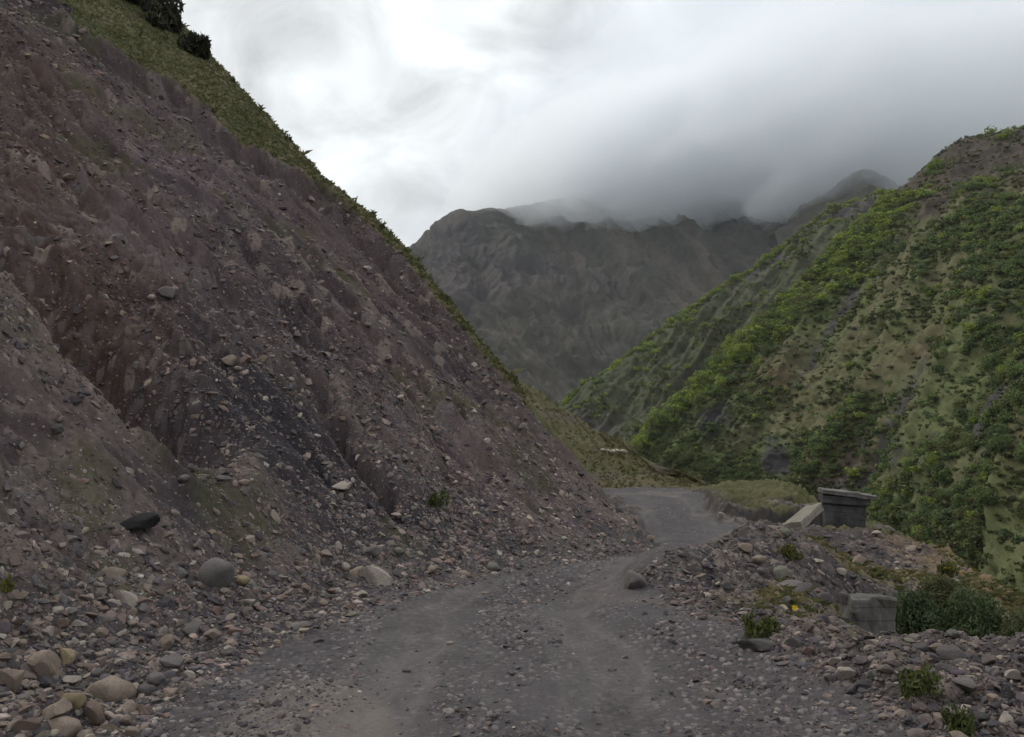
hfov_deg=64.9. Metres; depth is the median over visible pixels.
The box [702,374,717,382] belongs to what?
shrub
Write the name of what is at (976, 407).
shrub
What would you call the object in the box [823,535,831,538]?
rock
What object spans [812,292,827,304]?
shrub
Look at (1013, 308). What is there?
shrub
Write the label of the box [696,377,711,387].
shrub
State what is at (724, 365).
shrub
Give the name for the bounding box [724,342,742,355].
shrub
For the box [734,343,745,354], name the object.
shrub
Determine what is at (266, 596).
rock
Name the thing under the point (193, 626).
rock
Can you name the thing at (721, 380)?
shrub
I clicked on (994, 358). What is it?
shrub
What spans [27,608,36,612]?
rock
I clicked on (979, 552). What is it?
shrub
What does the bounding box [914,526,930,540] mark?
shrub
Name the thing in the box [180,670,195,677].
rock
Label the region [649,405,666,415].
shrub
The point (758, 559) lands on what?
rock
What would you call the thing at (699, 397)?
shrub
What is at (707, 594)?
rock
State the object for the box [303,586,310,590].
rock
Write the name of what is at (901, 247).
shrub
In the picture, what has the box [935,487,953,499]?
shrub
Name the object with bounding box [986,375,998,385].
shrub
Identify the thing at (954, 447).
shrub
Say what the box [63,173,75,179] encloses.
rock
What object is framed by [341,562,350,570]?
rock
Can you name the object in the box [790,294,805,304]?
shrub
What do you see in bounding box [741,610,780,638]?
weed
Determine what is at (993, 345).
shrub
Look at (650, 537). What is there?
rock
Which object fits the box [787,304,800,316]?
shrub
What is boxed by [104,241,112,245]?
rock
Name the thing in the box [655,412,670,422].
shrub
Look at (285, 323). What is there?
rock
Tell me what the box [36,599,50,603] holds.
rock
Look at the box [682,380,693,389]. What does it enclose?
shrub
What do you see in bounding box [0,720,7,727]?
rock
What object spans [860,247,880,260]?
shrub
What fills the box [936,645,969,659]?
rock
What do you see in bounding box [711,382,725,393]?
shrub
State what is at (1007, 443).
shrub
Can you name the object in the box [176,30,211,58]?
shrub
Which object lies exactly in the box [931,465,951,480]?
shrub
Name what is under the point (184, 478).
rock
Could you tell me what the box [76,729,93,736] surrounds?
rock
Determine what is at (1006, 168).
shrub
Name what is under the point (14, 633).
rock
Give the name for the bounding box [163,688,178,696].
rock
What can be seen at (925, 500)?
shrub
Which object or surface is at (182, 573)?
rock
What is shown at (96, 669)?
scree
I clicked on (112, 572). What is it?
rock
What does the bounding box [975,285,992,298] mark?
shrub
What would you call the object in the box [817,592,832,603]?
rock
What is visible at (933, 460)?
shrub
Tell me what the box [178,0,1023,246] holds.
sky
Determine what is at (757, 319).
shrub
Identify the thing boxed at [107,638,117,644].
rock
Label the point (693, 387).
shrub
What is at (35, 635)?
rock
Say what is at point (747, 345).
shrub
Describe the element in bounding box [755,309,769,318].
shrub
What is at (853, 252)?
shrub
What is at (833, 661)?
rock
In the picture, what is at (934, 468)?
shrub
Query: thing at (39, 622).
rock
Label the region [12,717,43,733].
rock
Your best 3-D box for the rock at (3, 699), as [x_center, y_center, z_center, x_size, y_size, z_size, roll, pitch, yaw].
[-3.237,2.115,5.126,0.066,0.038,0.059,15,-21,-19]
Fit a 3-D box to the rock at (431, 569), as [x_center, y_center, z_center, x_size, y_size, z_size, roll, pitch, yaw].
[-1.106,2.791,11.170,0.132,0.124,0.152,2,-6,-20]
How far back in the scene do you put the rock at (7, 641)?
5.87 m
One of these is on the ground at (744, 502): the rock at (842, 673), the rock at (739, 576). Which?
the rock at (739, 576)
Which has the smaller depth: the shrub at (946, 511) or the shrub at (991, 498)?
the shrub at (991, 498)
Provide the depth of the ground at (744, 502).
13.38 m
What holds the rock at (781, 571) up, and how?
on the ground at (744, 502)
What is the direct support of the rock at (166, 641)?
on the hillside
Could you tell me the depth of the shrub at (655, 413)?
251.88 m
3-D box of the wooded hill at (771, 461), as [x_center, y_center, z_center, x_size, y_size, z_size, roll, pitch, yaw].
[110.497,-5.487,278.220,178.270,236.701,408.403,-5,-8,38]
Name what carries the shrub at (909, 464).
on the wooded hill at (771, 461)
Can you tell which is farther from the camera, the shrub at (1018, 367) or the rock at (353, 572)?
the shrub at (1018, 367)
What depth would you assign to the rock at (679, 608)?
9.08 m
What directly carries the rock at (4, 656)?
on the hillside
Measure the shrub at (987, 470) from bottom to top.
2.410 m
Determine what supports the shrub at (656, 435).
on the wooded hill at (771, 461)
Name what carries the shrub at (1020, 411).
on the wooded hill at (771, 461)
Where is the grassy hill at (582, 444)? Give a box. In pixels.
[520,382,709,488]
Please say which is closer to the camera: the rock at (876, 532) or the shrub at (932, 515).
the rock at (876, 532)
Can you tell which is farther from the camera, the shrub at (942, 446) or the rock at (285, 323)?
the shrub at (942, 446)
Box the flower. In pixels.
[792,605,799,617]
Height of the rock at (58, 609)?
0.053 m
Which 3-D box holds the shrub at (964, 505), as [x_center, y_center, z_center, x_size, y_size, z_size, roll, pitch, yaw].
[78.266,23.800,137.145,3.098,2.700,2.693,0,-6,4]
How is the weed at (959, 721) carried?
on the ground at (744, 502)
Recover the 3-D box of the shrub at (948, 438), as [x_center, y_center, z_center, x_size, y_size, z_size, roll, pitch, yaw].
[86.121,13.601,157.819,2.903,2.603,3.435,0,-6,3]
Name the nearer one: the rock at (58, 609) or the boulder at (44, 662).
the boulder at (44, 662)
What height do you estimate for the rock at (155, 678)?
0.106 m
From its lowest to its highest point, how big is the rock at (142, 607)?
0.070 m
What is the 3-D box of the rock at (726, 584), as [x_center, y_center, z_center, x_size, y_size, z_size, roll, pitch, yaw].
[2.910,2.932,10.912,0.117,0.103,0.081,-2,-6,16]
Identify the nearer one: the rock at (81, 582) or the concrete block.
the rock at (81, 582)
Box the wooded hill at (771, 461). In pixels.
[638,128,1023,594]
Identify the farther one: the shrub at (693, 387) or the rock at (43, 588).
the shrub at (693, 387)
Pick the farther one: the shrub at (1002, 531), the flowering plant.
the shrub at (1002, 531)
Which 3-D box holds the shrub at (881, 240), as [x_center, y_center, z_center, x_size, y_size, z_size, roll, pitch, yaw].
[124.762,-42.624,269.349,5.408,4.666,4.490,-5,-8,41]
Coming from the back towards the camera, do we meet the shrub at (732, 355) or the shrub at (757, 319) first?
the shrub at (757, 319)
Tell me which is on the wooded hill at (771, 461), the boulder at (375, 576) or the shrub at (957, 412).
the shrub at (957, 412)
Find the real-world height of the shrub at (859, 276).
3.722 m
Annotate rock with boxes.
[0,652,10,660]
[0,697,9,702]
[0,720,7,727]
[3,601,12,608]
[3,638,13,646]
[7,589,28,599]
[11,631,19,636]
[12,649,25,654]
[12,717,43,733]
[13,617,25,624]
[16,639,26,647]
[18,702,29,707]
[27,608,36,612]
[28,633,38,638]
[30,683,38,688]
[32,621,44,624]
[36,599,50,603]
[37,584,47,591]
[41,698,71,718]
[42,626,53,636]
[43,616,52,620]
[49,716,81,736]
[52,594,77,601]
[52,644,61,649]
[53,606,63,612]
[56,618,68,627]
[56,691,64,697]
[59,632,68,636]
[59,648,76,665]
[61,693,86,708]
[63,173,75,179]
[63,675,81,683]
[67,607,77,613]
[70,620,87,625]
[71,637,78,643]
[75,662,84,667]
[75,681,88,687]
[76,581,86,589]
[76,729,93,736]
[82,651,90,657]
[85,700,104,724]
[86,612,97,617]
[86,638,98,643]
[95,627,108,636]
[95,651,105,657]
[97,606,107,611]
[101,567,127,579]
[102,294,108,299]
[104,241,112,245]
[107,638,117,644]
[108,716,119,723]
[109,255,118,260]
[112,590,139,605]
[114,658,124,663]
[116,629,126,636]
[121,702,137,713]
[124,726,139,736]
[128,620,138,625]
[134,636,144,641]
[134,664,142,670]
[136,684,156,697]
[136,704,149,714]
[139,603,146,611]
[143,623,152,630]
[147,294,154,299]
[147,574,154,582]
[148,671,165,685]
[151,697,161,702]
[157,286,174,298]
[159,634,174,649]
[159,653,182,668]
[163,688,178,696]
[177,474,190,481]
[177,567,188,578]
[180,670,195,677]
[183,620,203,634]
[203,628,220,638]
[211,606,220,615]
[222,354,236,365]
[226,627,242,635]
[236,575,250,584]
[238,479,250,485]
[239,354,252,362]
[239,599,255,606]
[257,355,268,362]
[262,594,269,599]
[264,602,271,607]
[278,594,287,598]
[280,320,288,326]
[291,583,300,588]
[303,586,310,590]
[307,597,314,603]
[320,549,332,557]
[327,588,335,593]
[332,481,351,489]
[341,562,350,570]
[349,566,362,576]
[353,590,367,596]
[362,546,381,556]
[391,513,401,517]
[394,547,404,554]
[398,394,403,400]
[427,565,436,573]
[458,570,470,577]
[487,561,500,571]
[520,581,527,585]
[647,535,655,540]
[672,557,682,563]
[674,606,684,610]
[705,592,710,597]
[717,512,725,518]
[722,581,730,588]
[735,574,742,578]
[738,543,752,553]
[738,638,775,650]
[751,555,766,563]
[757,567,764,574]
[773,531,781,538]
[773,565,791,576]
[776,579,811,591]
[778,528,790,537]
[786,638,802,647]
[801,647,813,653]
[814,558,822,563]
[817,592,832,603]
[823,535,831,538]
[824,673,833,681]
[827,657,841,665]
[835,667,855,679]
[836,568,846,575]
[852,554,866,565]
[865,639,878,645]
[871,530,880,535]
[906,545,916,550]
[912,643,928,653]
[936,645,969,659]
[951,677,977,692]
[986,693,999,701]
[999,711,1013,723]
[1004,669,1021,679]
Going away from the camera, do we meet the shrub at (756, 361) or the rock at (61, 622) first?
the rock at (61, 622)
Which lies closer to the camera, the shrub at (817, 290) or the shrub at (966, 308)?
the shrub at (966, 308)
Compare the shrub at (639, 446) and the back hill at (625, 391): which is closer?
the shrub at (639, 446)
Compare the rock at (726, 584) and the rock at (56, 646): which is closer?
the rock at (56, 646)
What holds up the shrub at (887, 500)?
on the wooded hill at (771, 461)
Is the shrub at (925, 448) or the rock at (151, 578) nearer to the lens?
the rock at (151, 578)
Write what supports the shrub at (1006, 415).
on the wooded hill at (771, 461)
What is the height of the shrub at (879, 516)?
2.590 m
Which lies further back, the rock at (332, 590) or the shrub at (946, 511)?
the shrub at (946, 511)
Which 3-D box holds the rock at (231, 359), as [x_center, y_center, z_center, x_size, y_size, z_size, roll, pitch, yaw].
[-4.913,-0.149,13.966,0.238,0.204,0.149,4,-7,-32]
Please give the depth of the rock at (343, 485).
12.66 m
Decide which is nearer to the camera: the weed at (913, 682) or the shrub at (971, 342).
the weed at (913, 682)
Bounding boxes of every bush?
[894,588,959,634]
[915,575,979,606]
[928,581,1012,639]
[987,606,1023,636]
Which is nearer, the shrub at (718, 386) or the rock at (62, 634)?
the rock at (62, 634)
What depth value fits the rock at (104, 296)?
13.53 m
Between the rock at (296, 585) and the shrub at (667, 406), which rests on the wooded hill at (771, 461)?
the shrub at (667, 406)
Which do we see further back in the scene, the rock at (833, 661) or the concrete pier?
the concrete pier
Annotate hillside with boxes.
[0,0,663,736]
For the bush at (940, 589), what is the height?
0.469 m
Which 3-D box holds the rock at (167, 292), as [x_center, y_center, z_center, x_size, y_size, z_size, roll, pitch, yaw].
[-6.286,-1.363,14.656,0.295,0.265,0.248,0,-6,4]
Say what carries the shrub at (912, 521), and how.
on the wooded hill at (771, 461)
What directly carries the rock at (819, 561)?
on the ground at (744, 502)
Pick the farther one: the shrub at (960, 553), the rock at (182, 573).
the shrub at (960, 553)
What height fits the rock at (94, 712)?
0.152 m
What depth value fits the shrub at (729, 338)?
274.28 m
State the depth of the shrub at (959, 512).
136.96 m
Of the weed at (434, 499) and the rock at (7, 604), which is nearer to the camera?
the rock at (7, 604)
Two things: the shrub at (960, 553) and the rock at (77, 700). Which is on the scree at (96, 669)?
the rock at (77, 700)
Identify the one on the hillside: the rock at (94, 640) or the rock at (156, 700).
the rock at (94, 640)
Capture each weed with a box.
[0,573,16,593]
[428,489,449,507]
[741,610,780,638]
[776,543,803,561]
[896,662,944,700]
[940,702,976,736]
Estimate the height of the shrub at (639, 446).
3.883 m
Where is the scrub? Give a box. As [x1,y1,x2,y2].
[558,124,1023,561]
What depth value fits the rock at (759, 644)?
6.98 m
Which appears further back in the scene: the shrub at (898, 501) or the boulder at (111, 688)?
the shrub at (898, 501)
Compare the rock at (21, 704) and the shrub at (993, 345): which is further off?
the shrub at (993, 345)
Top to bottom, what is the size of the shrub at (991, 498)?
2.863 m
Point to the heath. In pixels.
(969, 540)
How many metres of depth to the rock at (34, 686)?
5.55 m
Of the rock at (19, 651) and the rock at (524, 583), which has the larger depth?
the rock at (524, 583)
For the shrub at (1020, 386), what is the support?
on the wooded hill at (771, 461)
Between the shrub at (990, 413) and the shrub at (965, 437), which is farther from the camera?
the shrub at (965, 437)
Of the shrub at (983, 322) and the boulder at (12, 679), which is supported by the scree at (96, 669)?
the boulder at (12, 679)
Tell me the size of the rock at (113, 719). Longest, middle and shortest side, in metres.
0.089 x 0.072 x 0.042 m
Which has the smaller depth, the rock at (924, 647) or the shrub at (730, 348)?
the rock at (924, 647)
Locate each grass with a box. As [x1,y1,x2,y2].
[58,0,534,414]
[736,528,1023,630]
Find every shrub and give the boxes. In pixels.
[128,0,154,6]
[139,0,184,35]
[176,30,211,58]
[284,133,291,140]
[630,434,638,443]
[631,441,643,451]
[635,433,652,444]
[639,423,650,432]
[644,414,664,429]
[646,430,660,438]
[647,415,662,425]
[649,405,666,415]
[652,409,660,420]
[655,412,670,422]
[663,404,678,415]
[681,387,694,398]
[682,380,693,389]
[682,395,697,405]
[687,384,700,391]
[688,376,698,383]
[692,392,704,402]
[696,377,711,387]
[697,370,713,383]
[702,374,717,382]
[704,354,716,365]
[704,356,715,366]
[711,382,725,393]
[711,384,725,395]
[714,373,727,387]
[722,360,735,368]
[724,333,734,343]
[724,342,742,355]
[725,347,738,358]
[725,348,743,360]
[734,328,746,338]
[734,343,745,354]
[739,342,754,351]
[750,355,765,365]
[752,314,765,324]
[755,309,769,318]
[760,342,774,357]
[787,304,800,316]
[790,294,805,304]
[810,286,821,296]
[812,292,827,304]
[845,246,859,257]
[849,273,864,282]
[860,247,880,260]
[876,235,887,246]
[877,507,889,518]
[879,253,897,266]
[879,447,888,457]
[879,485,892,495]
[884,497,896,505]
[886,473,904,486]
[894,478,910,490]
[894,507,905,518]
[895,239,907,251]
[895,493,905,505]
[902,457,913,466]
[902,459,916,468]
[905,514,921,526]
[910,525,924,532]
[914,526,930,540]
[917,497,932,506]
[920,443,931,451]
[920,501,934,515]
[920,526,934,538]
[922,435,933,447]
[923,452,939,465]
[927,509,936,522]
[928,359,946,372]
[928,436,942,448]
[930,346,947,358]
[930,462,943,473]
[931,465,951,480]
[933,439,950,453]
[934,507,956,519]
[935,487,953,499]
[942,426,956,436]
[943,431,956,443]
[943,442,960,451]
[948,483,962,492]
[951,407,967,416]
[951,492,968,504]
[953,398,967,408]
[953,506,969,519]
[955,550,970,560]
[957,411,967,421]
[958,477,976,490]
[959,430,970,439]
[960,303,970,316]
[960,500,969,512]
[961,419,973,431]
[961,432,974,440]
[961,436,978,451]
[962,519,976,533]
[963,334,974,349]
[963,509,976,520]
[965,542,982,558]
[967,413,978,424]
[967,484,984,495]
[968,410,978,417]
[972,485,999,501]
[974,400,985,412]
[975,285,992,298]
[975,316,991,328]
[975,458,991,474]
[976,359,995,371]
[979,470,990,483]
[980,338,1000,351]
[983,354,1005,364]
[983,461,993,474]
[983,487,997,504]
[985,401,1004,415]
[986,300,1004,310]
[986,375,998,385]
[986,405,1003,414]
[986,423,1010,439]
[987,433,1011,447]
[990,402,1006,415]
[990,439,1007,451]
[995,364,1007,374]
[995,371,1005,379]
[995,527,1013,536]
[998,417,1016,425]
[1001,162,1017,171]
[1001,262,1015,276]
[1001,278,1015,287]
[1001,438,1015,449]
[1003,360,1023,377]
[1004,305,1022,312]
[1004,411,1015,418]
[1006,343,1016,356]
[1007,389,1023,403]
[1010,375,1023,389]
[1011,505,1021,517]
[1013,408,1023,421]
[1016,440,1023,460]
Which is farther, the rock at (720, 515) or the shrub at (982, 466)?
the shrub at (982, 466)
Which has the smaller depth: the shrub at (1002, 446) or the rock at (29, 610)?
the rock at (29, 610)
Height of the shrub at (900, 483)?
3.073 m
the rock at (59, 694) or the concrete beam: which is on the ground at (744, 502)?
the concrete beam
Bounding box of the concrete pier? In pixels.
[817,487,876,527]
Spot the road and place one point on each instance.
(678, 517)
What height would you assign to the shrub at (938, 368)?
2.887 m
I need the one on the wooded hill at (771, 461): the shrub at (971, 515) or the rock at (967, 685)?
the shrub at (971, 515)
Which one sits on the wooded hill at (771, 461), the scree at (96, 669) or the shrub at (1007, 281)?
the shrub at (1007, 281)
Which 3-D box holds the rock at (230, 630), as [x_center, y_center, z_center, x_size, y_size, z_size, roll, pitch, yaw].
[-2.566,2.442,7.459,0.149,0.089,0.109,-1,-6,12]
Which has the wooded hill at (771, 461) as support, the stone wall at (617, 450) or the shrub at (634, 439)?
the shrub at (634, 439)
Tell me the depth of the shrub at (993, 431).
128.13 m
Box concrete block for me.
[839,592,897,634]
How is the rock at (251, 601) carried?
on the scree at (96, 669)
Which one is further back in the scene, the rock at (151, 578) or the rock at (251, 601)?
the rock at (251, 601)
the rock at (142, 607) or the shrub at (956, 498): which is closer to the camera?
the rock at (142, 607)
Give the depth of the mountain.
1183.90 m
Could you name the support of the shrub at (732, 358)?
on the wooded hill at (771, 461)
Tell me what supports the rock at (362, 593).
on the scree at (236, 550)
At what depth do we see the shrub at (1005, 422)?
129.80 m
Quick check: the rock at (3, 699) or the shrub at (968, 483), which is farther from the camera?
the shrub at (968, 483)
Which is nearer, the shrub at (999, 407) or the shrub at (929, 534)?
the shrub at (999, 407)
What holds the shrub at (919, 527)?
on the wooded hill at (771, 461)
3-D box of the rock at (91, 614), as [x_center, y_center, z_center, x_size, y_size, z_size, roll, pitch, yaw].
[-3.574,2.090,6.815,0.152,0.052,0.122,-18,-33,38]
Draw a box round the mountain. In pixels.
[409,141,930,405]
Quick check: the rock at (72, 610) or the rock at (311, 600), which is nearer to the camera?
the rock at (72, 610)
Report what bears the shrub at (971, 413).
on the wooded hill at (771, 461)
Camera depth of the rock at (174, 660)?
6.24 m
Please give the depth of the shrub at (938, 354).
179.77 m
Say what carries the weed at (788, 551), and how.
on the ground at (744, 502)
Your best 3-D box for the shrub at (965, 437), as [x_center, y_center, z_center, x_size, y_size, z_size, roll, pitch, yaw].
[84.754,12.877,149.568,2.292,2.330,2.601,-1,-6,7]
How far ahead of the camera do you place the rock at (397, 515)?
12.98 m
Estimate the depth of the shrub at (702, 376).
263.48 m
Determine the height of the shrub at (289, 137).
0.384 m
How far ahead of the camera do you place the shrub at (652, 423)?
251.27 m
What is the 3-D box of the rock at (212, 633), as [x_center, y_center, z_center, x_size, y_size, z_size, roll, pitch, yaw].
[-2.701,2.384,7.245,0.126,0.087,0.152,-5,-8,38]
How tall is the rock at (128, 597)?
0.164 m
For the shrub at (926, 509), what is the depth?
152.16 m
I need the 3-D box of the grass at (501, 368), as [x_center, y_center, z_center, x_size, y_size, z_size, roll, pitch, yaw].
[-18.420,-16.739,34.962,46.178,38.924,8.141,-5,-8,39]
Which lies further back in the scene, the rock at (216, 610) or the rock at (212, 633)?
the rock at (216, 610)
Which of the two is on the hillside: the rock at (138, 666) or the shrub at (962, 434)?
the rock at (138, 666)
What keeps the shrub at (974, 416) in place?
on the wooded hill at (771, 461)
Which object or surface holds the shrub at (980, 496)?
on the wooded hill at (771, 461)
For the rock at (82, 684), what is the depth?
5.89 m
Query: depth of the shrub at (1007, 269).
181.17 m
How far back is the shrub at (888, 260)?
259.59 m
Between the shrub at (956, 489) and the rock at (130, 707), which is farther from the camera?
the shrub at (956, 489)
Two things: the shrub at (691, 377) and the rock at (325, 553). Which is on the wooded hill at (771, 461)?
the shrub at (691, 377)
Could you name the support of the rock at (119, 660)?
on the scree at (96, 669)
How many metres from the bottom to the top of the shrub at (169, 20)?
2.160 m
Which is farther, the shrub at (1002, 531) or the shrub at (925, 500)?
the shrub at (925, 500)
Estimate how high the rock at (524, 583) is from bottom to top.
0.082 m
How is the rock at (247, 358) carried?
on the hillside
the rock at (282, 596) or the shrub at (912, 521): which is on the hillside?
the rock at (282, 596)
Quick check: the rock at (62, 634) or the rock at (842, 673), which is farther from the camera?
the rock at (62, 634)
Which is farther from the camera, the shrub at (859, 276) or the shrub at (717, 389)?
the shrub at (859, 276)
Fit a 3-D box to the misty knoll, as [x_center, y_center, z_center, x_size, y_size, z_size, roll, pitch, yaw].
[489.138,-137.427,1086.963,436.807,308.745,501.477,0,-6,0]
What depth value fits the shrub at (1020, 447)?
121.34 m
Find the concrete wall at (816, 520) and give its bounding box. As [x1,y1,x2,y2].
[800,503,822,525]
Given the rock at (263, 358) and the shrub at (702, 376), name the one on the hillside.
the rock at (263, 358)
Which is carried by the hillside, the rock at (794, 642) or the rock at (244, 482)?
the rock at (244, 482)
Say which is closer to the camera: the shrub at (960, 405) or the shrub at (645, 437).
the shrub at (960, 405)
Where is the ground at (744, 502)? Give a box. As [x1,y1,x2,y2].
[605,478,1023,736]
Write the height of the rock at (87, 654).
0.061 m
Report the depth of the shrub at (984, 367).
162.09 m
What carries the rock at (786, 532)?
on the ground at (744, 502)
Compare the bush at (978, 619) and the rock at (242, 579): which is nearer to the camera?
the rock at (242, 579)
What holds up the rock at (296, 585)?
on the hillside
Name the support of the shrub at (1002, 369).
on the wooded hill at (771, 461)
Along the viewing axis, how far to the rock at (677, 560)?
11.29 m
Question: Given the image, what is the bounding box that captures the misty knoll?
[769,169,901,244]
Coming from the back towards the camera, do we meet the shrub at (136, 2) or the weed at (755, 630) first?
the shrub at (136, 2)
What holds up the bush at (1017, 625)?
on the ground at (744, 502)
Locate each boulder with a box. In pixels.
[0,669,24,693]
[27,650,60,676]
[85,675,136,703]
[119,512,159,530]
[197,558,234,587]
[357,566,392,586]
[624,570,645,588]
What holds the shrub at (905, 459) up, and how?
on the wooded hill at (771, 461)
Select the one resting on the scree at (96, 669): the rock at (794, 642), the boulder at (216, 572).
the boulder at (216, 572)
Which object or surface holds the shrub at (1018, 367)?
on the wooded hill at (771, 461)
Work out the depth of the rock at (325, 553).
10.69 m
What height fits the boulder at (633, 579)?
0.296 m
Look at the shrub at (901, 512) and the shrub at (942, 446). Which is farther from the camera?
the shrub at (901, 512)
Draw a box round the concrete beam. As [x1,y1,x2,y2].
[782,502,823,529]
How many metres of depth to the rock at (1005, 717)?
4.86 m
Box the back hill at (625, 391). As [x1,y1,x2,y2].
[564,189,896,442]
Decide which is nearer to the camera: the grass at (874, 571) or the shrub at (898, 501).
the grass at (874, 571)
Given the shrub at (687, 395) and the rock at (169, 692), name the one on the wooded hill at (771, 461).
the shrub at (687, 395)
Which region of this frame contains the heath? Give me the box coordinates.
[559,127,1023,594]
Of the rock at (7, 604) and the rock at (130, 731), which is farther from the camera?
the rock at (7, 604)
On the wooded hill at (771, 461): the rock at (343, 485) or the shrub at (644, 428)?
the shrub at (644, 428)
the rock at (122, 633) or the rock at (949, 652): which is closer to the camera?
the rock at (949, 652)
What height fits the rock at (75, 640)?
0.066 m
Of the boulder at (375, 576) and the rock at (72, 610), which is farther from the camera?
the boulder at (375, 576)
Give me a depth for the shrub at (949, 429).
158.51 m
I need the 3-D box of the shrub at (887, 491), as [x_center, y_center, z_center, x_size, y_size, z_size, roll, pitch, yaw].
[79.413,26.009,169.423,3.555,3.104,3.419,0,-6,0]
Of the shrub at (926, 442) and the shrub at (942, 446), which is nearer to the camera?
the shrub at (942, 446)
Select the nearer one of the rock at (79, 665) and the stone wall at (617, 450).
the rock at (79, 665)
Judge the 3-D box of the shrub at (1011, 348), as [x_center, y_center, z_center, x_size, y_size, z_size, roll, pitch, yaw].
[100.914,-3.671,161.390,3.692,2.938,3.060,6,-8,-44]
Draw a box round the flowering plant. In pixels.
[937,559,960,578]
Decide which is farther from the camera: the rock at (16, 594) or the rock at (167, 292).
the rock at (167, 292)
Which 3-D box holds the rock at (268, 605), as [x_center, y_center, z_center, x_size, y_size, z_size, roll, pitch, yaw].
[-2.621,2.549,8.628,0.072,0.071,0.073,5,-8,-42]
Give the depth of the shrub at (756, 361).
255.56 m
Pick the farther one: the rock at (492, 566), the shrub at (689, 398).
the shrub at (689, 398)
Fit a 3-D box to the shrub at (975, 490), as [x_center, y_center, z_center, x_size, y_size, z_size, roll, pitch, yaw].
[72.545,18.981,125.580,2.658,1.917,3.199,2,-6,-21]
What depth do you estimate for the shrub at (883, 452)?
183.41 m
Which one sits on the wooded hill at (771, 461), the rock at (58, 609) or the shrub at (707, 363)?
the shrub at (707, 363)
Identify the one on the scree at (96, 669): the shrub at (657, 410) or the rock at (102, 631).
the rock at (102, 631)
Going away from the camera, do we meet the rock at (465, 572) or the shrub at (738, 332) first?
the rock at (465, 572)
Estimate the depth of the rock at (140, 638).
6.98 m
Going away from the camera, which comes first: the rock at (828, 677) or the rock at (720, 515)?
the rock at (828, 677)
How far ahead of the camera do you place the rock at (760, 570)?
11.65 m
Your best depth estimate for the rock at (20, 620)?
6.21 m
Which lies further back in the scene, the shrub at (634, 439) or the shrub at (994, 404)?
the shrub at (634, 439)
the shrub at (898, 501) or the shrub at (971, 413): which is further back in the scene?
the shrub at (898, 501)
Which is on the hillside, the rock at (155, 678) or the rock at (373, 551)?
the rock at (373, 551)
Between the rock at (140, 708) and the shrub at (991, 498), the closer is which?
the rock at (140, 708)
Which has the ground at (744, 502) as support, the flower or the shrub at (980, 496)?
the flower
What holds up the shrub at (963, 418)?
on the wooded hill at (771, 461)
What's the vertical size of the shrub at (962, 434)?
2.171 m
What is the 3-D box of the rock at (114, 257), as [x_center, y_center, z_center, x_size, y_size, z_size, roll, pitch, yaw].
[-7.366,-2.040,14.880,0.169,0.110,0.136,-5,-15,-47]
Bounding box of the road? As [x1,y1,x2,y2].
[94,486,928,736]
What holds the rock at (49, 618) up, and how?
on the scree at (96, 669)
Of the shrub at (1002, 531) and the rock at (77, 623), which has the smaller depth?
the rock at (77, 623)
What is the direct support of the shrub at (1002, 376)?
on the wooded hill at (771, 461)
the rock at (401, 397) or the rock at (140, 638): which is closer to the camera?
the rock at (140, 638)
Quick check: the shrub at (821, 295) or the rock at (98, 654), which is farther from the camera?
the shrub at (821, 295)
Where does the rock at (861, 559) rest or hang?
on the ground at (744, 502)
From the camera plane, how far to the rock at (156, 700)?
5.67 m
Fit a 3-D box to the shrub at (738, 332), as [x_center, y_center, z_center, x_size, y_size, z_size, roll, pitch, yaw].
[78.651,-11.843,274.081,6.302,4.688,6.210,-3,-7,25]
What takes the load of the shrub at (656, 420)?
on the wooded hill at (771, 461)
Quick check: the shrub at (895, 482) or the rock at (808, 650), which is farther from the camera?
the shrub at (895, 482)
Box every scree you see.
[0,0,652,602]
[0,432,386,736]
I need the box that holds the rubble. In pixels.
[636,520,1023,736]
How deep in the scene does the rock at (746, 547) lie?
12.36 m
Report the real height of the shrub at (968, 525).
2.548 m
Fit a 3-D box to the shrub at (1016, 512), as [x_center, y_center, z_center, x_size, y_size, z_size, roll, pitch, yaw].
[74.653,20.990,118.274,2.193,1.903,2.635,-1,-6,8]
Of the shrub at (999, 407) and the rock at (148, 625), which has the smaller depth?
the rock at (148, 625)
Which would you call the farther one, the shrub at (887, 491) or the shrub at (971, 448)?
the shrub at (887, 491)
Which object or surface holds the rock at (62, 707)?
on the scree at (96, 669)
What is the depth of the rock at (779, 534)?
13.41 m
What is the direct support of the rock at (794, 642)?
on the ground at (744, 502)
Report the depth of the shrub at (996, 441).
125.43 m
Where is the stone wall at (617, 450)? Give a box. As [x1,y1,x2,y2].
[600,448,627,452]
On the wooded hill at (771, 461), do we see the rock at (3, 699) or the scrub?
the scrub
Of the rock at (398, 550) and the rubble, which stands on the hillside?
the rock at (398, 550)
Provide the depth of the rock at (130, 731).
5.08 m
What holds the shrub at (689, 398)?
on the wooded hill at (771, 461)
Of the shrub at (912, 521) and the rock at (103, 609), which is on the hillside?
the rock at (103, 609)
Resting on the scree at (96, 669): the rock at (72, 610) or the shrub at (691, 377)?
the rock at (72, 610)
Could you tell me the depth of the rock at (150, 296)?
14.45 m
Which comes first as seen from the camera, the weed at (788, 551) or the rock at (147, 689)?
the rock at (147, 689)
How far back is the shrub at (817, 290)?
272.68 m

